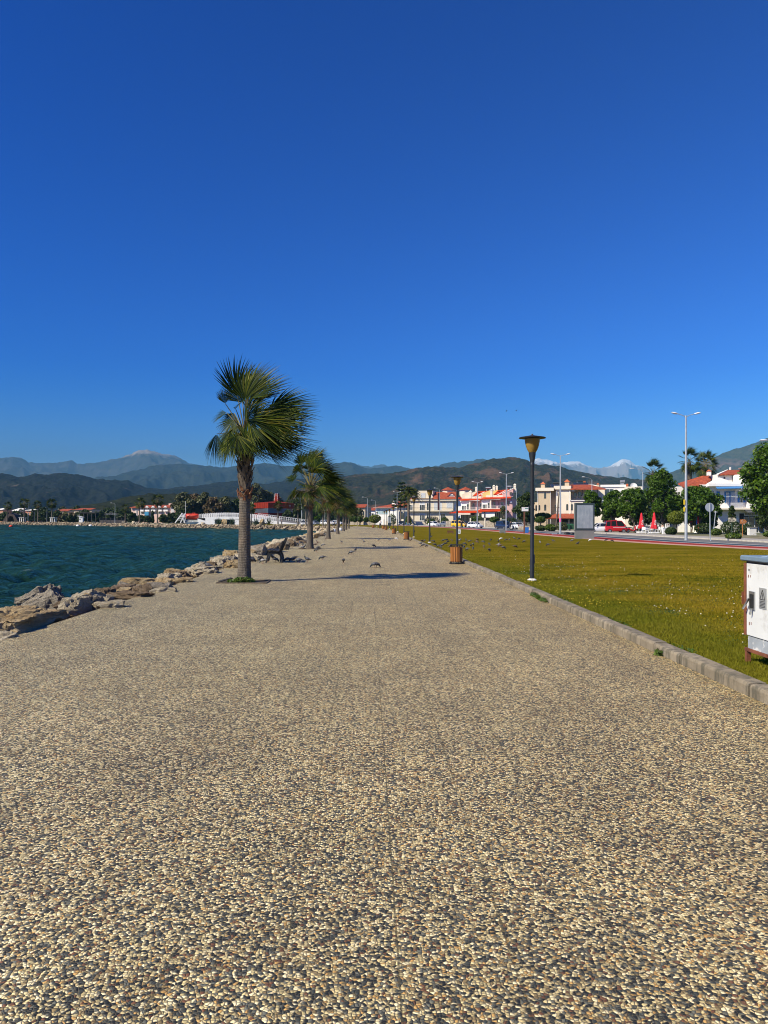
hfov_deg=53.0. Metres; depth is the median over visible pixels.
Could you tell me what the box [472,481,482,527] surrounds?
street light
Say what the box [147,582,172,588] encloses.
boulder
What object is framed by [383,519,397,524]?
garden wall
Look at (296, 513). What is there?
grove tree
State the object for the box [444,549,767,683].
grass
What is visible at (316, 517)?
shore tree
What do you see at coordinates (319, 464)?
fan palm
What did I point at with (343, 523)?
fan palm
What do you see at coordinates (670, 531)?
bush
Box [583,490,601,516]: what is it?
leafy tree
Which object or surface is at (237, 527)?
embankment
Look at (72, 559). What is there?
sea
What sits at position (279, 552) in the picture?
park bench
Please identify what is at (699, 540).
road
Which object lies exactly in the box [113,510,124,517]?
shore tree
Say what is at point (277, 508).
fan palm
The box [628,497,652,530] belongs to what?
leafy tree
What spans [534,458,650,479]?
snow mountain
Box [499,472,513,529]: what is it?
street light
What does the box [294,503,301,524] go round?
fan palm
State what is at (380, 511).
window
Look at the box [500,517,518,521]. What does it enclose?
bush
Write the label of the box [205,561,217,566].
boulder
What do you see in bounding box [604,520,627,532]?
minivan
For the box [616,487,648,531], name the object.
leafy tree
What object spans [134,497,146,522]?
fan palm
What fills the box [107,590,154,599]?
boulder
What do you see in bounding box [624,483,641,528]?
house
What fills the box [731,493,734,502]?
window
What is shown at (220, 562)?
boulder
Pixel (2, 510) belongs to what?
house
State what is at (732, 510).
leafy tree
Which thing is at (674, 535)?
pavement
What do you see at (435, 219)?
sky
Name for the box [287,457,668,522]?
brown hill
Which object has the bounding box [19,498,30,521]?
fan palm
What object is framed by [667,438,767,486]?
mountain
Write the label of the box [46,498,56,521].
fan palm
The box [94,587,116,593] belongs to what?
boulder
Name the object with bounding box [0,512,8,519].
shore tree
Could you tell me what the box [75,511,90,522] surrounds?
shore tree
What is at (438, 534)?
lawn
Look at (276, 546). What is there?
boulder
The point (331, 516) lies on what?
shore tree
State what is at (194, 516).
lifeboat
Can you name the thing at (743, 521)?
arrow sign
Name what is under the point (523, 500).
leafy tree
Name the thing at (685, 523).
street light
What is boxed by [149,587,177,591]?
boulder
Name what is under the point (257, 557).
boulder
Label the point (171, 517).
shore tree
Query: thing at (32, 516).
cypress
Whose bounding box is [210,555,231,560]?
boulder
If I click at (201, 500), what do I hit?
grove tree
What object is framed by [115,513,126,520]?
shore tree
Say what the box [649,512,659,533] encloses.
parasol
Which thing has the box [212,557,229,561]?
boulder
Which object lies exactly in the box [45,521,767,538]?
ground
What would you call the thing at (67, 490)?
wooded hill
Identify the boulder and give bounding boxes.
[0,605,72,634]
[0,631,17,639]
[14,583,64,609]
[53,601,59,608]
[57,596,92,617]
[71,589,114,600]
[80,594,104,610]
[92,599,124,608]
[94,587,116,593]
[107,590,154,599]
[110,584,135,588]
[116,587,131,590]
[118,577,155,584]
[131,583,152,591]
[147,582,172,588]
[149,577,173,584]
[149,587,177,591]
[156,573,172,577]
[157,572,181,577]
[163,568,184,572]
[169,570,192,576]
[170,577,192,584]
[172,571,186,576]
[191,566,218,576]
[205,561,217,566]
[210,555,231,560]
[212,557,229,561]
[214,558,226,569]
[222,549,237,555]
[223,560,237,567]
[251,545,266,555]
[251,553,261,560]
[267,543,280,548]
[277,541,290,547]
[287,538,294,546]
[291,536,302,540]
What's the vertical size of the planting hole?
0.257 m
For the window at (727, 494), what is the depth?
125.25 m
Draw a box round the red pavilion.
[254,494,294,519]
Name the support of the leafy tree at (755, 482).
on the ground at (758, 536)
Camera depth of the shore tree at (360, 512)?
328.04 m
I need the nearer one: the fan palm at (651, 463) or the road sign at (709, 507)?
the road sign at (709, 507)
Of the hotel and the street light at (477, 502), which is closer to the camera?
the street light at (477, 502)
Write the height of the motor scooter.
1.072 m
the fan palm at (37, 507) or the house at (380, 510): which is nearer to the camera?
the house at (380, 510)
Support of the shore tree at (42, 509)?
on the ground at (758, 536)
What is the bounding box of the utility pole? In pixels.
[551,490,559,529]
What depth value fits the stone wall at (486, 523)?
209.14 m
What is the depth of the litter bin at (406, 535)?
64.37 m
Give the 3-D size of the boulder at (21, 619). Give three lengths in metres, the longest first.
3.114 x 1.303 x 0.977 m
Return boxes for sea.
[0,524,315,607]
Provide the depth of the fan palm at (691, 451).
150.84 m
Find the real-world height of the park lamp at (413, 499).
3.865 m
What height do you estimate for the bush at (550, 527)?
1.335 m
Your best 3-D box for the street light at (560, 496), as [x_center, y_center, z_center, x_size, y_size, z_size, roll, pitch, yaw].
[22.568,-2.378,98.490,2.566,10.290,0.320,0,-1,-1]
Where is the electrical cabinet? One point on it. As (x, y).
(755, 599)
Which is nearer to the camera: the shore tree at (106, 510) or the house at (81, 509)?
the shore tree at (106, 510)
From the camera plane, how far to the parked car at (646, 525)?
135.15 m
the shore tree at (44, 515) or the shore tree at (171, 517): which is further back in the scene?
the shore tree at (44, 515)
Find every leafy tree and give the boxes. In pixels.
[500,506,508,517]
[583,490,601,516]
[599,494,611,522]
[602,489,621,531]
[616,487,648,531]
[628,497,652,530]
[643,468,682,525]
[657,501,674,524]
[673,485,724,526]
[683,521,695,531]
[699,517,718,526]
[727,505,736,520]
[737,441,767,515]
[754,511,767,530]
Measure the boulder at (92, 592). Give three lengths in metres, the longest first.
1.050 x 0.887 x 0.616 m
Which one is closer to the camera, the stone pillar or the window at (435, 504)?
the stone pillar
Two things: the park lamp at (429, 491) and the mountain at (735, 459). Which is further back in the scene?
the mountain at (735, 459)
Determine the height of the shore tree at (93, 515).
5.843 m
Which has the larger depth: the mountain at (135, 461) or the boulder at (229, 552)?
the mountain at (135, 461)
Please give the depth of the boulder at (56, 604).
15.33 m
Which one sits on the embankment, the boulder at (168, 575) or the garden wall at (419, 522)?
the boulder at (168, 575)
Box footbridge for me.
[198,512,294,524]
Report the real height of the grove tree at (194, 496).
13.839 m
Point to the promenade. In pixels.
(410, 782)
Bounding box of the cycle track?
[398,525,767,548]
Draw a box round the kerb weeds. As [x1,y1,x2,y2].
[482,569,699,655]
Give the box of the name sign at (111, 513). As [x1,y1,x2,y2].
[105,512,117,521]
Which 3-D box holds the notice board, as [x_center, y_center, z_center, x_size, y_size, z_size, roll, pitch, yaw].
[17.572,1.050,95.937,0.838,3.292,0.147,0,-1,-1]
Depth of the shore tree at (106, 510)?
416.09 m
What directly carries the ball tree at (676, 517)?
on the ground at (758, 536)
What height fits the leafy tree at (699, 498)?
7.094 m
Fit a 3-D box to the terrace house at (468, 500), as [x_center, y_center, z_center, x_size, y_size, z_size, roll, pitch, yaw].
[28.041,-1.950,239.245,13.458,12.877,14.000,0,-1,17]
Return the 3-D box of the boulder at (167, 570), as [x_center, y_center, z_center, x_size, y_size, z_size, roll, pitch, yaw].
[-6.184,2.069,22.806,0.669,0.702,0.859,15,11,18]
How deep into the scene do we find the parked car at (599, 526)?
113.02 m
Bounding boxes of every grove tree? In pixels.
[170,492,194,523]
[189,493,198,513]
[192,492,210,517]
[202,496,223,516]
[219,496,234,515]
[231,498,238,516]
[250,482,265,515]
[258,490,274,502]
[290,498,302,518]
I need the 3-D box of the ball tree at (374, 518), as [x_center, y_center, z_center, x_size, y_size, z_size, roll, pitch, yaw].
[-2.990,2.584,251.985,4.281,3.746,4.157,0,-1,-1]
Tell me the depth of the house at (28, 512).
465.19 m
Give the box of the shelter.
[79,513,95,522]
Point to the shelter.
(91, 517)
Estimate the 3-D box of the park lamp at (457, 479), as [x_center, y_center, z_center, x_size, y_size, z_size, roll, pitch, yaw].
[3.647,0.091,38.383,0.704,3.865,0.699,0,-1,-1]
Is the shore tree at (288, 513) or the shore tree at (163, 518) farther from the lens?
the shore tree at (288, 513)
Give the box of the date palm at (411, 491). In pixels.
[396,486,421,525]
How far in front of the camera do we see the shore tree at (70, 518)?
369.90 m
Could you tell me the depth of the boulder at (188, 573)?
22.06 m
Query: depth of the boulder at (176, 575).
20.65 m
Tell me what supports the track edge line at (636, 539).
on the ground at (758, 536)
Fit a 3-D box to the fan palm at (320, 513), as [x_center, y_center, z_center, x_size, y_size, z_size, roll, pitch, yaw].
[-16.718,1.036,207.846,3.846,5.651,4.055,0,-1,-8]
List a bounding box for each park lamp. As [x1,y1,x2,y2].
[410,497,417,536]
[427,489,432,542]
[450,475,463,546]
[519,434,545,580]
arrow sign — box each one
[728,518,735,532]
[740,519,746,535]
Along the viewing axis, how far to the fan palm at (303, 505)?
235.44 m
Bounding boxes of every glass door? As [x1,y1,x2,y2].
[749,517,754,526]
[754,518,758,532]
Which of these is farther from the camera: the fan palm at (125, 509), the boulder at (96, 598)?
the fan palm at (125, 509)
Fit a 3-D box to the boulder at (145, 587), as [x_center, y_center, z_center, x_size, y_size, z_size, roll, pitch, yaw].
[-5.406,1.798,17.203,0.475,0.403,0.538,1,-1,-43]
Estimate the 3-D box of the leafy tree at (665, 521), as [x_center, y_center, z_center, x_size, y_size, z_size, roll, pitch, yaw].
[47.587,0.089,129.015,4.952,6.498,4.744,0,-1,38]
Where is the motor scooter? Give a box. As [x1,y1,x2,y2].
[626,526,637,532]
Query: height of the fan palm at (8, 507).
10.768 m
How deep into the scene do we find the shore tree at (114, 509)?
426.16 m
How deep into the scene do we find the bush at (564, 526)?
128.15 m
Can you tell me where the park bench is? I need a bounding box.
[265,537,287,562]
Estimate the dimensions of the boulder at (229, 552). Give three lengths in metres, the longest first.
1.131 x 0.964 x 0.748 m
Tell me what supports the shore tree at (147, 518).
on the ground at (758, 536)
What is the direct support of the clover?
on the lawn at (438, 534)
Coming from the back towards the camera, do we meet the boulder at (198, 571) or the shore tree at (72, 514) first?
the shore tree at (72, 514)
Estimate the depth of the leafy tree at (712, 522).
116.28 m
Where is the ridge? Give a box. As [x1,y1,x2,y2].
[54,493,341,521]
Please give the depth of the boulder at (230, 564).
25.67 m
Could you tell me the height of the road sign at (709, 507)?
3.161 m
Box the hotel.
[130,503,188,522]
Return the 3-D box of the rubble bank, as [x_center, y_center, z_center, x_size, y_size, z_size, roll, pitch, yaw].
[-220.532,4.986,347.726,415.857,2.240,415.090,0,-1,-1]
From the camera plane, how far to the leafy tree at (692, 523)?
121.89 m
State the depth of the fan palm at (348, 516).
149.73 m
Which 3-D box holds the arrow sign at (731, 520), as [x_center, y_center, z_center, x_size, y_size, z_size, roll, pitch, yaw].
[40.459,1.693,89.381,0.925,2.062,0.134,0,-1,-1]
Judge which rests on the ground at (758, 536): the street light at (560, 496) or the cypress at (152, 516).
the cypress at (152, 516)
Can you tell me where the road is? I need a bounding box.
[410,525,767,544]
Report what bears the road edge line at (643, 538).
on the ground at (758, 536)
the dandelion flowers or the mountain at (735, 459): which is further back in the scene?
the mountain at (735, 459)
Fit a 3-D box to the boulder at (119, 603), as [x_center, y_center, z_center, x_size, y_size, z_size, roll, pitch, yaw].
[-5.005,1.748,14.021,0.579,0.277,0.414,1,-1,-31]
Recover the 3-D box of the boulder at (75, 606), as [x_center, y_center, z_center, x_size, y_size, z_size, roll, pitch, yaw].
[-5.565,1.764,13.837,0.458,0.517,0.657,0,-1,9]
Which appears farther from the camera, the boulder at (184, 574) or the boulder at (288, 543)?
the boulder at (288, 543)
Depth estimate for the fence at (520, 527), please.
151.69 m
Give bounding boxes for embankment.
[0,522,319,530]
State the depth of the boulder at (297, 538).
54.92 m
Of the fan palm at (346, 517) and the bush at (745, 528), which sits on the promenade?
the fan palm at (346, 517)
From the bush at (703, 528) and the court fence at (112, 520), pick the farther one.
the court fence at (112, 520)
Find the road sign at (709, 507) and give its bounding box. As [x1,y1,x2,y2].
[705,503,713,540]
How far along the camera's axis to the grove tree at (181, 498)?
330.59 m
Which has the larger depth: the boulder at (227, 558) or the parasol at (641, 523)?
the parasol at (641, 523)
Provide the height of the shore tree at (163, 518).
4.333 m
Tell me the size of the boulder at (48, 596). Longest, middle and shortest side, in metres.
1.527 x 1.158 x 0.961 m
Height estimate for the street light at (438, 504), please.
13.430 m
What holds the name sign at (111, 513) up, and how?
on the promenade
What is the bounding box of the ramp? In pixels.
[254,513,304,524]
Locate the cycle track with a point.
(627, 539)
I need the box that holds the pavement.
[378,524,767,540]
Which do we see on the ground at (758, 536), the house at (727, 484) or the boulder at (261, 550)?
the house at (727, 484)
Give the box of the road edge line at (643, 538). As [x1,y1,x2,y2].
[408,525,753,544]
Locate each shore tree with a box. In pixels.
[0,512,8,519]
[38,507,49,521]
[38,509,50,521]
[53,510,61,522]
[61,512,67,521]
[66,514,73,522]
[68,512,76,518]
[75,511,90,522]
[82,509,90,522]
[92,511,98,522]
[100,507,111,515]
[111,506,119,512]
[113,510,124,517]
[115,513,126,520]
[126,512,137,523]
[144,515,152,523]
[159,514,167,522]
[169,512,175,523]
[174,508,190,522]
[281,509,293,520]
[313,501,322,522]
[324,509,333,520]
[349,508,363,521]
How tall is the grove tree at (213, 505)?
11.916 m
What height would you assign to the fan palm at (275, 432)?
6.000 m
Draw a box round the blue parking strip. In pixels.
[403,525,767,546]
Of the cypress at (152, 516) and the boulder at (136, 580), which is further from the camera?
the cypress at (152, 516)
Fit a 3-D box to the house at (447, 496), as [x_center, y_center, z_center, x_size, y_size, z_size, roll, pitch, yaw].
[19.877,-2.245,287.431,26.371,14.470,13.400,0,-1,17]
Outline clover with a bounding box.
[508,555,747,645]
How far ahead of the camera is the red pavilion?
346.33 m
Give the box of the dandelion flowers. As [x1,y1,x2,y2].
[529,576,718,616]
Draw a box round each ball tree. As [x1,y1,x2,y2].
[369,514,380,522]
[489,516,498,526]
[535,516,545,524]
[667,511,684,528]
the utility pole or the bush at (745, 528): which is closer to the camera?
the bush at (745, 528)
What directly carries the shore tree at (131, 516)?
on the ground at (758, 536)
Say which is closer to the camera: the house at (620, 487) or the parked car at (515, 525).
the parked car at (515, 525)
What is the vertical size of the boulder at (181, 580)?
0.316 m
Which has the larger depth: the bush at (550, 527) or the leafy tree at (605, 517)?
the leafy tree at (605, 517)
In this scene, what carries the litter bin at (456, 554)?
on the promenade
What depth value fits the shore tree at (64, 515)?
380.80 m
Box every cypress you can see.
[30,508,34,521]
[151,510,154,522]
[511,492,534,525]
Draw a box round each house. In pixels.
[0,508,11,521]
[25,509,42,521]
[59,509,73,512]
[73,508,99,521]
[357,504,370,523]
[373,501,406,524]
[398,487,471,524]
[451,485,494,521]
[476,484,515,521]
[589,480,625,523]
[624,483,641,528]
[670,467,763,532]
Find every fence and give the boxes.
[99,518,124,522]
[518,522,569,529]
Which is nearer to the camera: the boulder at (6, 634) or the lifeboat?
the boulder at (6, 634)
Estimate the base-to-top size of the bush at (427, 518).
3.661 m
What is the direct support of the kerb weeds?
on the lawn at (438, 534)
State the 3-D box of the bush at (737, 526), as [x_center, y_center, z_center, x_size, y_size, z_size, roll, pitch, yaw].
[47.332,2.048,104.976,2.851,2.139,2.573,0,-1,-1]
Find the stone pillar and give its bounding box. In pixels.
[746,527,757,534]
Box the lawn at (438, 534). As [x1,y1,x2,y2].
[264,524,767,660]
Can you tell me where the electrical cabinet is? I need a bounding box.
[740,555,767,661]
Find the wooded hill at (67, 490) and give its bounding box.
[0,473,375,511]
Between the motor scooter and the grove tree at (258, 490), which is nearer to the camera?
the motor scooter
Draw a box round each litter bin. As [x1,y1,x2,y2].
[403,531,409,539]
[449,544,463,563]
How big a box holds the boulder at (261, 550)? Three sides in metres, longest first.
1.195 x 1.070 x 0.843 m
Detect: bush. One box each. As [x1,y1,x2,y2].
[390,514,395,524]
[424,516,439,523]
[471,516,483,521]
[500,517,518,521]
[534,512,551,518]
[535,525,544,530]
[545,524,555,530]
[556,522,567,530]
[664,527,676,534]
[694,522,713,533]
[711,528,721,535]
[720,521,740,533]
[724,532,741,538]
[740,524,751,534]
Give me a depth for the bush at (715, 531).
93.46 m
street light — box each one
[436,488,439,518]
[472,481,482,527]
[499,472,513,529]
[550,453,569,533]
[630,468,643,530]
[671,412,700,539]
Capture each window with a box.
[377,509,387,513]
[434,503,441,509]
[726,493,728,502]
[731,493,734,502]
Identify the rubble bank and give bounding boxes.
[0,521,335,530]
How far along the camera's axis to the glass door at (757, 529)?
124.64 m
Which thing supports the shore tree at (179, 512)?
on the ground at (758, 536)
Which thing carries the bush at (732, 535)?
on the pavement
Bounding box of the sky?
[0,0,767,472]
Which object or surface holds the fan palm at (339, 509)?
on the promenade
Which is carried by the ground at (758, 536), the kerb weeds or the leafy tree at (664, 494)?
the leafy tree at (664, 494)
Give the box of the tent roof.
[3,513,22,521]
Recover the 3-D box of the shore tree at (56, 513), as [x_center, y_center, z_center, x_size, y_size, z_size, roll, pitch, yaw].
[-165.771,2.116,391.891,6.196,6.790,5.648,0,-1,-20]
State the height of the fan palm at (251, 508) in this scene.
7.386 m
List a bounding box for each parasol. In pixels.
[636,513,644,532]
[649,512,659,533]
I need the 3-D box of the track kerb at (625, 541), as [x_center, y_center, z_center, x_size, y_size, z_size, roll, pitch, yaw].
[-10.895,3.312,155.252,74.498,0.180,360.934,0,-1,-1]
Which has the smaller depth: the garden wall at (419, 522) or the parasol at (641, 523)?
the parasol at (641, 523)
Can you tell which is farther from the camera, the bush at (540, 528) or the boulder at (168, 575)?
the bush at (540, 528)
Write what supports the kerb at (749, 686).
on the promenade
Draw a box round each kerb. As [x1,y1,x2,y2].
[347,524,767,549]
[353,526,767,704]
[361,524,767,542]
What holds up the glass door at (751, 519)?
in the house at (727, 484)
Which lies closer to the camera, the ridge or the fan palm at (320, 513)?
the fan palm at (320, 513)
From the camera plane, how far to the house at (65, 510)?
445.46 m
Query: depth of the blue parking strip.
68.06 m
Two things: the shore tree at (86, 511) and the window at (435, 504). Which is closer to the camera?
the window at (435, 504)
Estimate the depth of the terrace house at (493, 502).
227.30 m
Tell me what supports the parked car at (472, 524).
on the road
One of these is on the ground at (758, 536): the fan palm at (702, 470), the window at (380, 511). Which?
the fan palm at (702, 470)
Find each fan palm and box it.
[3,501,12,521]
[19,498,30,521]
[32,500,42,521]
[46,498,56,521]
[121,504,130,522]
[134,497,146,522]
[151,494,164,523]
[204,355,321,578]
[250,504,256,524]
[274,501,282,523]
[284,446,348,548]
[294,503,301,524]
[299,498,307,524]
[314,475,351,538]
[318,506,326,525]
[330,486,357,533]
[334,493,357,530]
[339,498,358,529]
[347,503,358,528]
[642,457,667,530]
[678,446,703,479]
[692,450,720,476]
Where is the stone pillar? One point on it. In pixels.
(751, 530)
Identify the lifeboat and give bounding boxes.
[186,513,198,519]
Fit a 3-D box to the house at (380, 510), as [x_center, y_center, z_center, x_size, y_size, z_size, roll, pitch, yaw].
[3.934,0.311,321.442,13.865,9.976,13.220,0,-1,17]
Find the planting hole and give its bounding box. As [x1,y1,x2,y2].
[216,576,270,583]
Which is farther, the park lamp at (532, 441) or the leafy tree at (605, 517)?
the leafy tree at (605, 517)
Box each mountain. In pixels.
[0,449,421,477]
[94,459,485,488]
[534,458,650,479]
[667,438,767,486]
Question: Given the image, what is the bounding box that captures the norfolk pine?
[391,482,407,520]
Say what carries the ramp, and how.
on the ground at (758, 536)
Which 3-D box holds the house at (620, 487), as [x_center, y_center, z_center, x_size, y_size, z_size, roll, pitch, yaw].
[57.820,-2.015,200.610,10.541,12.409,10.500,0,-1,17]
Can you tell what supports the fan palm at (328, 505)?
on the promenade
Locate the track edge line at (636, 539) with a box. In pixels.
[402,525,762,546]
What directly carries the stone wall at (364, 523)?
on the ground at (758, 536)
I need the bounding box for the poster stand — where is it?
[574,503,594,538]
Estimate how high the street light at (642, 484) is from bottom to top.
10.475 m
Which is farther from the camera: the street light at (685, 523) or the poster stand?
the poster stand
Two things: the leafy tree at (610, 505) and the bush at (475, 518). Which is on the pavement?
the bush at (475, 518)
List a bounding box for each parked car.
[428,521,439,525]
[451,520,466,526]
[467,522,483,527]
[495,519,513,529]
[511,522,522,528]
[594,523,604,531]
[632,523,655,530]
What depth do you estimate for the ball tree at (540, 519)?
158.02 m
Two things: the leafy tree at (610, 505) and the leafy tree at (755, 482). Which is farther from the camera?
the leafy tree at (610, 505)
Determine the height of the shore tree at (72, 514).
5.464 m
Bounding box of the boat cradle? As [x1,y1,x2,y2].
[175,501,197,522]
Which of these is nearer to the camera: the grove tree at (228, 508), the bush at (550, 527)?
the bush at (550, 527)
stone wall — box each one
[350,522,374,524]
[446,518,501,526]
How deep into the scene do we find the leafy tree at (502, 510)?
198.31 m
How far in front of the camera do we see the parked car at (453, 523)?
205.16 m
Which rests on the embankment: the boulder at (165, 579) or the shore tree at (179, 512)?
the boulder at (165, 579)
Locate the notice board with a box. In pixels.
[522,507,527,533]
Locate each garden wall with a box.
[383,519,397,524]
[412,519,425,524]
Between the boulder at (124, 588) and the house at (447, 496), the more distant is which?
the house at (447, 496)
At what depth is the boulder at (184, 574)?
21.78 m
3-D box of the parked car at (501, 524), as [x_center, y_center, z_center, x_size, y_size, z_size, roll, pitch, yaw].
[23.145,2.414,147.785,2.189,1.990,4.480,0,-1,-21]
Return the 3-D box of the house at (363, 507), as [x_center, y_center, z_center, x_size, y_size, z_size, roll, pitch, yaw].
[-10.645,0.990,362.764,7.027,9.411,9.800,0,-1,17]
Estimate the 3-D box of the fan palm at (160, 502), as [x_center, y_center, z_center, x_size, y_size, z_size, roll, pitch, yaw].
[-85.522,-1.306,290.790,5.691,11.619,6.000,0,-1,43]
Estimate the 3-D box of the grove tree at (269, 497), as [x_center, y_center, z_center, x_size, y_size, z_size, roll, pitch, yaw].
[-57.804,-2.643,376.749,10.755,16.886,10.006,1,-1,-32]
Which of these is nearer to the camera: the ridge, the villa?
the villa
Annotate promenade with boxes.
[0,522,767,1023]
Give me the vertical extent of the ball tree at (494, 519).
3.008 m
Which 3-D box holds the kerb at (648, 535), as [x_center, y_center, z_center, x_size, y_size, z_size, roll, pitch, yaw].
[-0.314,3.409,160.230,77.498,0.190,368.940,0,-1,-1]
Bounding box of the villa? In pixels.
[534,479,605,525]
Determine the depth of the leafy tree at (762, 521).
92.75 m
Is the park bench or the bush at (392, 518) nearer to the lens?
the park bench
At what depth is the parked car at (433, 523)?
228.05 m
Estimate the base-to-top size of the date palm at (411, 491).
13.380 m
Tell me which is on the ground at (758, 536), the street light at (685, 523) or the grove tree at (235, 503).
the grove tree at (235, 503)
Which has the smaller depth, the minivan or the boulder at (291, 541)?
the boulder at (291, 541)
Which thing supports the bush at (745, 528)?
on the ground at (758, 536)

